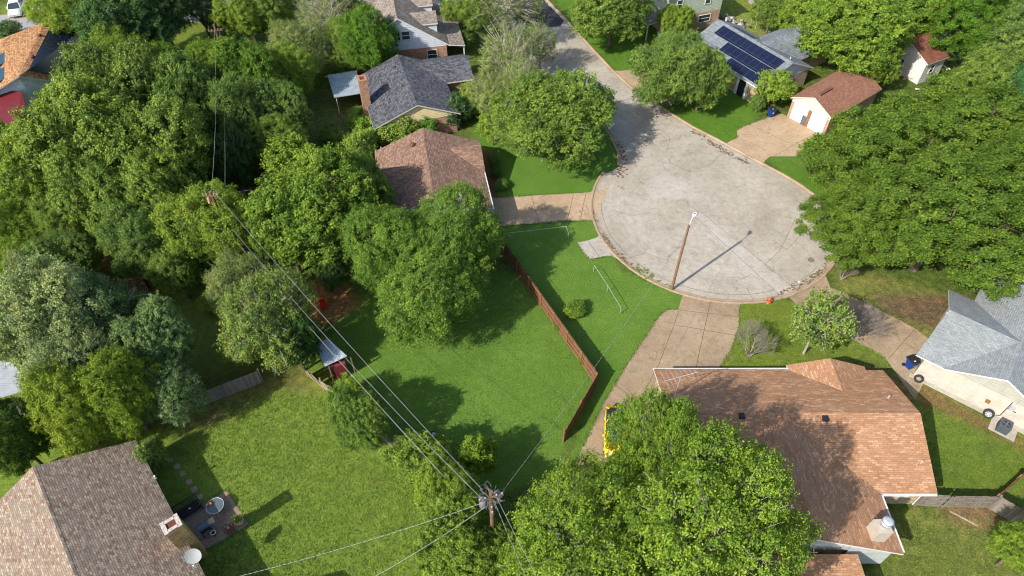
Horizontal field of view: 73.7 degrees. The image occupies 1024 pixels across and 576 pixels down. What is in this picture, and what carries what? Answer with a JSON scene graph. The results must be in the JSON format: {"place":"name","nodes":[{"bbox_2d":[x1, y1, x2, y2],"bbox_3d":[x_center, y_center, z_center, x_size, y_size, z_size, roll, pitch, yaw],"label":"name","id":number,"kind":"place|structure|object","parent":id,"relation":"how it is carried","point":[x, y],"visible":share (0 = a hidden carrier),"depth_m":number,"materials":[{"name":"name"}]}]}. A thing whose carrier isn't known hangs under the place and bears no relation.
{"place":"outdoors","nodes":[
{"label":"outdoors","id":0,"kind":"place"},
{"bbox_2d":[166,392,436,575],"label":"grass","id":1,"kind":"structure","parent":0,"point":[267,555],"depth_m":50.67,"materials":[{"name":"green plant"}]},
{"bbox_2d":[353,282,588,465],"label":"grass","id":2,"kind":"structure","parent":0,"point":[475,378],"depth_m":57.46,"materials":[{"name":"green plant"}]},
{"bbox_2d":[0,0,1023,575],"bbox_3d":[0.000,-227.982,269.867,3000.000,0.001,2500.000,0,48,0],"label":"ground","id":3,"kind":"structure","parent":0,"point":[558,266],"depth_m":58.12,"materials":[{"name":"green plant"}]},
{"bbox_2d":[0,395,55,478],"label":"tree","id":4,"kind":"object","parent":3,"relation":"on","point":[24,443],"visible":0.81,"depth_m":48.15,"materials":[{"name":"green plant"}]},
{"bbox_2d":[0,185,61,258],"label":"tree","id":5,"kind":"object","parent":3,"relation":"on","point":[7,222],"visible":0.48,"depth_m":62.42,"materials":[{"name":"green plant"}]},
{"bbox_2d":[0,117,68,226],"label":"tree","id":6,"kind":"object","parent":3,"relation":"on","point":[9,177],"visible":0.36,"depth_m":62.82,"materials":[{"name":"green plant"}]},
{"bbox_2d":[0,24,81,109],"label":"house","id":7,"kind":"structure","parent":3,"relation":"on","point":[28,55],"depth_m":84.60,"materials":[{"name":"orange tile"}]},
{"bbox_2d":[20,0,87,35],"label":"tree","id":8,"kind":"object","parent":3,"relation":"on","point":[58,16],"visible":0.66,"depth_m":88.51,"materials":[{"name":"green plant"}]},
{"bbox_2d":[21,193,96,246],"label":"tree","id":9,"kind":"object","parent":3,"relation":"on","point":[39,216],"visible":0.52,"depth_m":62.47,"materials":[{"name":"green plant"}]},
{"bbox_2d":[21,230,104,273],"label":"tree","id":10,"kind":"object","parent":3,"relation":"on","point":[66,248],"visible":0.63,"depth_m":60.77,"materials":[{"name":"green plant"}]},
{"bbox_2d":[17,357,109,456],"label":"tree","id":11,"kind":"object","parent":3,"relation":"on","point":[55,423],"visible":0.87,"depth_m":47.90,"materials":[{"name":"green plant"}]},
{"bbox_2d":[0,250,132,384],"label":"tree","id":12,"kind":"object","parent":3,"relation":"on","point":[42,301],"visible":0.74,"depth_m":51.30,"materials":[{"name":"green plant"}]},
{"bbox_2d":[13,307,132,422],"bbox_3d":[-33.060,6.382,52.533,6.728,9.620,9.056,-2,48,-1],"label":"tree","id":13,"kind":"object","parent":3,"relation":"on","point":[82,358],"visible":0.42,"depth_m":49.97,"materials":[{"name":"green plant"}]},
{"bbox_2d":[0,71,151,198],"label":"tree","id":14,"kind":"object","parent":3,"relation":"on","point":[59,115],"visible":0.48,"depth_m":62.42,"materials":[{"name":"green plant"}]},
{"bbox_2d":[39,146,140,239],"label":"tree","id":15,"kind":"object","parent":3,"relation":"on","point":[80,207],"visible":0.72,"depth_m":60.68,"materials":[{"name":"green plant"}]},
{"bbox_2d":[0,440,207,575],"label":"house","id":16,"kind":"structure","parent":3,"relation":"on","point":[106,511],"depth_m":44.85,"materials":[{"name":"brown"}]},
{"bbox_2d":[60,270,157,362],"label":"tree","id":17,"kind":"object","parent":3,"relation":"on","point":[128,298],"visible":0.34,"depth_m":54.02,"materials":[{"name":"green plant"}]},
{"bbox_2d":[51,36,180,117],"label":"tree","id":18,"kind":"object","parent":3,"relation":"on","point":[121,67],"visible":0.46,"depth_m":70.57,"materials":[{"name":"green plant"}]},
{"bbox_2d":[63,344,170,442],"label":"tree","id":19,"kind":"object","parent":3,"relation":"on","point":[123,407],"visible":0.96,"depth_m":49.14,"materials":[{"name":"green plant"}]},
{"bbox_2d":[66,0,180,53],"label":"tree","id":20,"kind":"object","parent":3,"relation":"on","point":[91,13],"visible":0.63,"depth_m":82.44,"materials":[{"name":"green plant"}]},
{"bbox_2d":[93,198,180,278],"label":"tree","id":21,"kind":"object","parent":3,"relation":"on","point":[130,248],"visible":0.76,"depth_m":59.35,"materials":[{"name":"green plant"}]},
{"bbox_2d":[132,433,168,474],"bbox_3d":[-27.210,12.563,50.981,2.698,3.601,2.970,-20,51,-17],"label":"shrub","id":22,"kind":"object","parent":3,"relation":"on","point":[153,450],"visible":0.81,"depth_m":50.70,"materials":[{"name":"green plant"}]},
{"bbox_2d":[86,91,218,200],"bbox_3d":[-35.190,-13.193,67.642,12.241,13.413,11.167,-26,53,-21],"label":"tree","id":23,"kind":"object","parent":3,"relation":"on","point":[152,116],"visible":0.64,"depth_m":64.03,"materials":[{"name":"green plant"}]},
{"bbox_2d":[106,290,199,386],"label":"tree","id":24,"kind":"object","parent":3,"relation":"on","point":[142,332],"visible":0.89,"depth_m":52.57,"materials":[{"name":"green plant"}]},
{"bbox_2d":[128,0,194,49],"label":"tree","id":25,"kind":"object","parent":3,"relation":"on","point":[181,21],"visible":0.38,"depth_m":87.51,"materials":[{"name":"green plant"}]},
{"bbox_2d":[109,142,214,238],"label":"tree","id":26,"kind":"object","parent":3,"relation":"on","point":[175,180],"visible":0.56,"depth_m":61.23,"materials":[{"name":"green plant"}]},
{"bbox_2d":[135,357,210,428],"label":"tree","id":27,"kind":"object","parent":3,"relation":"on","point":[170,408],"visible":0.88,"depth_m":51.42,"materials":[{"name":"green plant"}]},
{"bbox_2d":[141,237,205,299],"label":"tree","id":28,"kind":"object","parent":3,"relation":"on","point":[178,269],"visible":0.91,"depth_m":59.38,"materials":[{"name":"green plant"}]},
{"bbox_2d":[148,48,228,137],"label":"tree","id":29,"kind":"object","parent":3,"relation":"on","point":[187,72],"visible":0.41,"depth_m":70.75,"materials":[{"name":"green plant"}]},
{"bbox_2d":[147,178,261,268],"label":"tree","id":30,"kind":"object","parent":3,"relation":"on","point":[200,227],"visible":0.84,"depth_m":59.13,"materials":[{"name":"green plant"}]},
{"bbox_2d":[182,491,248,548],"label":"patio","id":31,"kind":"structure","parent":3,"relation":"on","point":[192,521],"depth_m":49.41,"materials":[{"name":"grey concrete"}]},
{"bbox_2d":[182,369,263,411],"bbox_3d":[-23.736,8.403,55.813,6.477,1.800,0.246,-21,51,-18],"label":"wood fence","id":32,"kind":"object","parent":3,"relation":"on","point":[243,382],"visible":0.66,"depth_m":56.08,"materials":[{"name":"grey wood"}]},
{"bbox_2d":[208,118,257,193],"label":"tree","id":33,"kind":"object","parent":3,"relation":"on","point":[240,163],"visible":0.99,"depth_m":69.11,"materials":[{"name":"green plant"}]},
{"bbox_2d":[198,70,276,147],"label":"tree","id":34,"kind":"object","parent":3,"relation":"on","point":[234,94],"visible":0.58,"depth_m":71.06,"materials":[{"name":"green plant"}]},
{"bbox_2d":[200,244,277,320],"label":"tree","id":35,"kind":"object","parent":3,"relation":"on","point":[215,278],"visible":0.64,"depth_m":57.02,"materials":[{"name":"green plant"}]},
{"bbox_2d":[208,0,276,42],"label":"tree","id":36,"kind":"object","parent":3,"relation":"on","point":[238,14],"visible":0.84,"depth_m":89.43,"materials":[{"name":"green plant"}]},
{"bbox_2d":[209,31,287,105],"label":"tree","id":37,"kind":"object","parent":3,"relation":"on","point":[257,52],"visible":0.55,"depth_m":75.30,"materials":[{"name":"green plant"}]},
{"bbox_2d":[213,260,320,374],"bbox_3d":[-19.958,2.641,56.041,7.764,9.406,10.159,2,48,2],"label":"tree","id":38,"kind":"object","parent":3,"relation":"on","point":[253,304],"visible":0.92,"depth_m":53.86,"materials":[{"name":"green plant"}]},
{"bbox_2d":[238,111,308,165],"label":"tree","id":39,"kind":"object","parent":3,"relation":"on","point":[280,122],"visible":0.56,"depth_m":71.20,"materials":[{"name":"green plant"}]},
{"bbox_2d":[248,0,299,39],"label":"tree","id":40,"kind":"object","parent":3,"relation":"on","point":[279,15],"visible":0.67,"depth_m":90.14,"materials":[{"name":"green plant"}]},
{"bbox_2d":[245,74,317,131],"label":"tree","id":41,"kind":"object","parent":3,"relation":"on","point":[295,109],"visible":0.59,"depth_m":73.46,"materials":[{"name":"green plant"}]},
{"bbox_2d":[243,193,322,273],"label":"tree","id":42,"kind":"object","parent":3,"relation":"on","point":[255,246],"visible":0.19,"depth_m":59.35,"materials":[{"name":"green plant"}]},
{"bbox_2d":[261,38,318,94],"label":"tree","id":43,"kind":"object","parent":3,"relation":"on","point":[294,71],"visible":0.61,"depth_m":79.43,"materials":[{"name":"green plant"}]},
{"bbox_2d":[264,313,322,370],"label":"tree","id":44,"kind":"object","parent":3,"relation":"on","point":[313,341],"visible":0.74,"depth_m":54.27,"materials":[{"name":"green plant"}]},
{"bbox_2d":[259,130,335,191],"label":"tree","id":45,"kind":"object","parent":3,"relation":"on","point":[282,161],"visible":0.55,"depth_m":69.24,"materials":[{"name":"green plant"}]},
{"bbox_2d":[264,16,334,73],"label":"tree","id":46,"kind":"object","parent":3,"relation":"on","point":[317,50],"visible":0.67,"depth_m":84.06,"materials":[{"name":"green plant"}]},
{"bbox_2d":[233,142,379,275],"bbox_3d":[-17.456,-6.858,62.474,11.120,12.580,13.570,36,57,28],"label":"tree","id":47,"kind":"object","parent":3,"relation":"on","point":[328,201],"visible":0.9,"depth_m":59.02,"materials":[{"name":"green plant"}]},
{"bbox_2d":[292,0,359,54],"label":"tree","id":48,"kind":"object","parent":3,"relation":"on","point":[329,6],"visible":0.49,"depth_m":88.22,"materials":[{"name":"green plant"}]},
{"bbox_2d":[324,15,380,70],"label":"tree","id":49,"kind":"object","parent":3,"relation":"on","point":[335,50],"visible":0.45,"depth_m":85.53,"materials":[{"name":"green plant"}]},
{"bbox_2d":[323,381,391,453],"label":"tree","id":50,"kind":"object","parent":3,"relation":"on","point":[360,404],"visible":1,"depth_m":49.89,"materials":[{"name":"green plant"}]},
{"bbox_2d":[338,150,395,228],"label":"tree","id":51,"kind":"object","parent":3,"relation":"on","point":[381,185],"visible":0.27,"depth_m":64.71,"materials":[{"name":"green plant"}]},
{"bbox_2d":[337,2,401,70],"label":"tree","id":52,"kind":"object","parent":3,"relation":"on","point":[379,48],"visible":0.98,"depth_m":83.68,"materials":[{"name":"green plant"}]},
{"bbox_2d":[313,0,464,72],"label":"house","id":53,"kind":"structure","parent":3,"relation":"on","point":[426,32],"depth_m":89.53,"materials":[{"name":"beige"}]},
{"bbox_2d":[338,200,447,300],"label":"tree","id":54,"kind":"object","parent":3,"relation":"on","point":[382,250],"visible":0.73,"depth_m":57.45,"materials":[{"name":"green plant"}]},
{"bbox_2d":[328,54,472,144],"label":"house","id":55,"kind":"structure","parent":3,"relation":"on","point":[396,87],"depth_m":81.20,"materials":[{"name":"grey"}]},
{"bbox_2d":[329,128,493,230],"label":"house","id":56,"kind":"structure","parent":3,"relation":"on","point":[415,165],"depth_m":70.75,"materials":[{"name":"brown"}]},
{"bbox_2d":[377,428,456,489],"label":"tree","id":57,"kind":"object","parent":3,"relation":"on","point":[398,455],"visible":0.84,"depth_m":49.08,"materials":[{"name":"green plant"}]},
{"bbox_2d":[373,237,495,355],"bbox_3d":[-6.442,0.757,57.517,7.844,9.743,11.889,32,55,26],"label":"tree","id":58,"kind":"object","parent":3,"relation":"on","point":[435,319],"visible":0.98,"depth_m":54.92,"materials":[{"name":"green plant"}]},
{"bbox_2d":[412,449,485,520],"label":"tree","id":59,"kind":"object","parent":3,"relation":"on","point":[436,488],"visible":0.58,"depth_m":45.89,"materials":[{"name":"green plant"}]},
{"bbox_2d":[389,179,513,287],"bbox_3d":[-5.373,-4.717,61.629,11.186,10.960,10.024,-24,52,-20],"label":"tree","id":60,"kind":"object","parent":3,"relation":"on","point":[479,217],"visible":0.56,"depth_m":58.87,"materials":[{"name":"green plant"}]},
{"bbox_2d":[407,482,503,575],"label":"tree","id":61,"kind":"object","parent":3,"relation":"on","point":[439,554],"visible":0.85,"depth_m":42.25,"materials":[{"name":"green plant"}]},
{"bbox_2d":[438,0,494,34],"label":"tree","id":62,"kind":"object","parent":3,"relation":"on","point":[459,11],"visible":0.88,"depth_m":92.80,"materials":[{"name":"green plant"}]},
{"bbox_2d":[453,432,499,480],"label":"tree","id":63,"kind":"object","parent":3,"relation":"on","point":[487,450],"visible":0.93,"depth_m":48.94,"materials":[{"name":"green plant"}]},
{"bbox_2d":[464,63,516,116],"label":"tree","id":64,"kind":"object","parent":3,"relation":"on","point":[482,100],"visible":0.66,"depth_m":78.72,"materials":[{"name":"green plant"}]},
{"bbox_2d":[449,519,540,575],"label":"tree","id":65,"kind":"object","parent":3,"relation":"on","point":[497,529],"visible":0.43,"depth_m":41.48,"materials":[{"name":"green plant"}]},
{"bbox_2d":[470,0,547,45],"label":"tree","id":66,"kind":"object","parent":3,"relation":"on","point":[500,13],"visible":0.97,"depth_m":90.08,"materials":[{"name":"green plant"}]},
{"bbox_2d":[478,17,547,79],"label":"tree","id":67,"kind":"object","parent":3,"relation":"on","point":[491,54],"visible":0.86,"depth_m":82.19,"materials":[{"name":"green plant"}]},
{"bbox_2d":[492,236,597,442],"bbox_3d":[3.036,2.627,60.980,4.366,1.850,23.700,-11,49,-10],"label":"wood fence","id":68,"kind":"object","parent":3,"relation":"on","point":[569,340],"visible":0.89,"depth_m":59.90,"materials":[{"name":"brown wood"}]},
{"bbox_2d":[486,65,622,174],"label":"tree","id":69,"kind":"object","parent":3,"relation":"on","point":[549,131],"visible":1,"depth_m":72.12,"materials":[{"name":"green plant"}]},
{"bbox_2d":[490,447,680,575],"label":"tree","id":70,"kind":"object","parent":3,"relation":"on","point":[588,500],"visible":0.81,"depth_m":39.84,"materials":[{"name":"green plant"}]},
{"bbox_2d":[567,0,659,48],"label":"tree","id":71,"kind":"object","parent":3,"relation":"on","point":[615,16],"visible":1,"depth_m":88.35,"materials":[{"name":"green plant"}]},
{"bbox_2d":[603,383,713,507],"bbox_3d":[9.694,11.430,45.767,6.896,12.884,7.909,-9,49,-8],"label":"tree","id":72,"kind":"object","parent":3,"relation":"on","point":[670,416],"visible":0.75,"depth_m":43.02,"materials":[{"name":"green plant"}]},
{"bbox_2d":[623,25,718,106],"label":"tree","id":73,"kind":"object","parent":3,"relation":"on","point":[664,73],"visible":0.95,"depth_m":79.33,"materials":[{"name":"green plant"}]},
{"bbox_2d":[621,0,721,39],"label":"house","id":74,"kind":"structure","parent":3,"relation":"on","point":[707,12],"depth_m":95.88,"materials":[{"name":"green"}]},
{"bbox_2d":[656,3,696,34],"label":"tree","id":75,"kind":"object","parent":3,"relation":"on","point":[686,15],"visible":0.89,"depth_m":91.95,"materials":[{"name":"green plant"}]},
{"bbox_2d":[545,0,821,202],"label":"curb","id":76,"kind":"structure","parent":3,"relation":"on","point":[674,116],"depth_m":82.29,"materials":[{"name":"concrete"}]},
{"bbox_2d":[676,46,734,110],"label":"tree","id":77,"kind":"object","parent":3,"relation":"on","point":[720,88],"visible":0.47,"depth_m":79.62,"materials":[{"name":"green plant"}]},
{"bbox_2d":[612,415,828,575],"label":"tree","id":78,"kind":"object","parent":3,"relation":"on","point":[771,519],"visible":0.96,"depth_m":37.10,"materials":[{"name":"green plant"}]},
{"bbox_2d":[689,19,827,101],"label":"house","id":79,"kind":"structure","parent":3,"relation":"on","point":[749,55],"depth_m":86.71,"materials":[{"name":"grey"}]},
{"bbox_2d":[748,0,798,34],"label":"tree","id":80,"kind":"object","parent":3,"relation":"on","point":[767,15],"visible":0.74,"depth_m":93.41,"materials":[{"name":"green plant"}]},
{"bbox_2d":[753,67,799,105],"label":"tree","id":81,"kind":"object","parent":3,"relation":"on","point":[782,84],"visible":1,"depth_m":81.82,"materials":[{"name":"green plant"}]},
{"bbox_2d":[653,358,937,575],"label":"house","id":82,"kind":"structure","parent":3,"relation":"on","point":[849,439],"depth_m":49.41,"materials":[{"name":"orange"}]},
{"bbox_2d":[787,286,859,353],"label":"tree","id":83,"kind":"object","parent":3,"relation":"on","point":[831,306],"visible":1,"depth_m":55.31,"materials":[{"name":"green plant"}]},
{"bbox_2d":[787,65,881,133],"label":"garage","id":84,"kind":"structure","parent":3,"relation":"on","point":[813,107],"depth_m":81.17,"materials":[{"name":"red"}]},
{"bbox_2d":[792,0,917,74],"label":"tree","id":85,"kind":"object","parent":3,"relation":"on","point":[848,34],"visible":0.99,"depth_m":82.20,"materials":[{"name":"green plant"}]},
{"bbox_2d":[793,176,926,271],"bbox_3d":[32.683,-5.483,63.325,12.636,9.393,9.262,11,49,10],"label":"tree","id":86,"kind":"object","parent":3,"relation":"on","point":[836,229],"visible":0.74,"depth_m":61.17,"materials":[{"name":"green plant"}]},
{"bbox_2d":[858,44,905,85],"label":"tree","id":87,"kind":"object","parent":3,"relation":"on","point":[882,73],"visible":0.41,"depth_m":82.91,"materials":[{"name":"green plant"}]},
{"bbox_2d":[796,103,992,226],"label":"tree","id":88,"kind":"object","parent":3,"relation":"on","point":[854,142],"visible":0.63,"depth_m":65.05,"materials":[{"name":"green plant"}]},
{"bbox_2d":[874,0,958,36],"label":"tree","id":89,"kind":"object","parent":3,"relation":"on","point":[924,11],"visible":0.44,"depth_m":86.85,"materials":[{"name":"green plant"}]},
{"bbox_2d":[891,33,949,83],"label":"shed","id":90,"kind":"structure","parent":3,"relation":"on","point":[921,59],"depth_m":87.33,"materials":[{"name":"white"}]},
{"bbox_2d":[843,149,1023,304],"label":"tree","id":91,"kind":"object","parent":3,"relation":"on","point":[1002,250],"visible":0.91,"depth_m":58.46,"materials":[{"name":"green plant"}]},
{"bbox_2d":[866,67,1023,173],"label":"tree","id":92,"kind":"object","parent":3,"relation":"on","point":[969,107],"visible":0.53,"depth_m":67.68,"materials":[{"name":"green plant"}]},
{"bbox_2d":[913,495,1002,508],"bbox_3d":[32.220,15.464,49.388,5.462,1.900,0.225,2,48,1],"label":"wood fence","id":93,"kind":"object","parent":3,"relation":"on","point":[968,501],"visible":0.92,"depth_m":49.37,"materials":[{"name":"grey wood"}]},
{"bbox_2d":[909,224,1023,433],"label":"house","id":94,"kind":"structure","parent":3,"relation":"on","point":[978,341],"depth_m":55.60,"materials":[{"name":"grey"}]},
{"bbox_2d":[928,0,1023,67],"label":"tree","id":95,"kind":"object","parent":3,"relation":"on","point":[964,35],"visible":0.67,"depth_m":84.17,"materials":[{"name":"green plant"}]},
{"bbox_2d":[946,41,1023,97],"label":"tree","id":96,"kind":"object","parent":3,"relation":"on","point":[990,56],"visible":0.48,"depth_m":77.96,"materials":[{"name":"green plant"}]},
{"bbox_2d":[956,126,1023,221],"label":"tree","id":97,"kind":"object","parent":3,"relation":"on","point":[1011,152],"visible":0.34,"depth_m":62.63,"materials":[{"name":"green plant"}]},
{"bbox_2d":[967,0,1023,82],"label":"tree","id":98,"kind":"object","parent":3,"relation":"on","point":[1012,29],"visible":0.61,"depth_m":78.63,"materials":[{"name":"green plant"}]},
{"bbox_2d":[986,520,1023,575],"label":"tree","id":99,"kind":"object","parent":3,"relation":"on","point":[1007,551],"visible":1,"depth_m":44.28,"materials":[{"name":"green plant"}]},
{"bbox_2d":[488,183,610,225],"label":"driveway","id":100,"kind":"structure","parent":0,"point":[517,210],"depth_m":72.23,"materials":[{"name":"beige concrete"}]},
{"bbox_2d":[575,295,739,464],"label":"driveway","id":101,"kind":"structure","parent":0,"point":[690,332],"depth_m":59.87,"materials":[{"name":"brown concrete"}]},
{"bbox_2d":[492,1,834,298],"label":"road","id":102,"kind":"structure","parent":0,"point":[752,207],"depth_m":72.24,"materials":[{"name":"concrete"}]},
{"bbox_2d":[643,171,689,200],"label":"road patch","id":103,"kind":"object","parent":102,"relation":"on","point":[663,184],"visible":1,"depth_m":74.43,"materials":[{"name":"concrete"}]},
{"bbox_2d":[590,171,839,303],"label":"curb","id":104,"kind":"structure","parent":102,"relation":"on","point":[825,272],"depth_m":65.03,"materials":[{"name":"concrete"}]},
{"bbox_2d":[695,213,795,293],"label":"road patch","id":105,"kind":"object","parent":102,"relation":"on","point":[748,260],"visible":1,"depth_m":67.27,"materials":[{"name":"concrete"}]},
{"bbox_2d":[727,113,816,165],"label":"driveway","id":106,"kind":"structure","parent":0,"point":[779,134],"depth_m":80.54,"materials":[{"name":"beige concrete"}]},
{"bbox_2d":[789,276,926,398],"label":"driveway","id":107,"kind":"structure","parent":0,"point":[900,345],"depth_m":60.61,"materials":[{"name":"brown concrete"}]},
{"bbox_2d":[874,513,1021,575],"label":"grass","id":108,"kind":"structure","parent":0,"point":[924,546],"depth_m":48.10,"materials":[{"name":"green plant"}]},
{"bbox_2d":[889,375,1023,492],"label":"grass","id":109,"kind":"structure","parent":0,"point":[983,444],"depth_m":53.33,"materials":[{"name":"green plant"}]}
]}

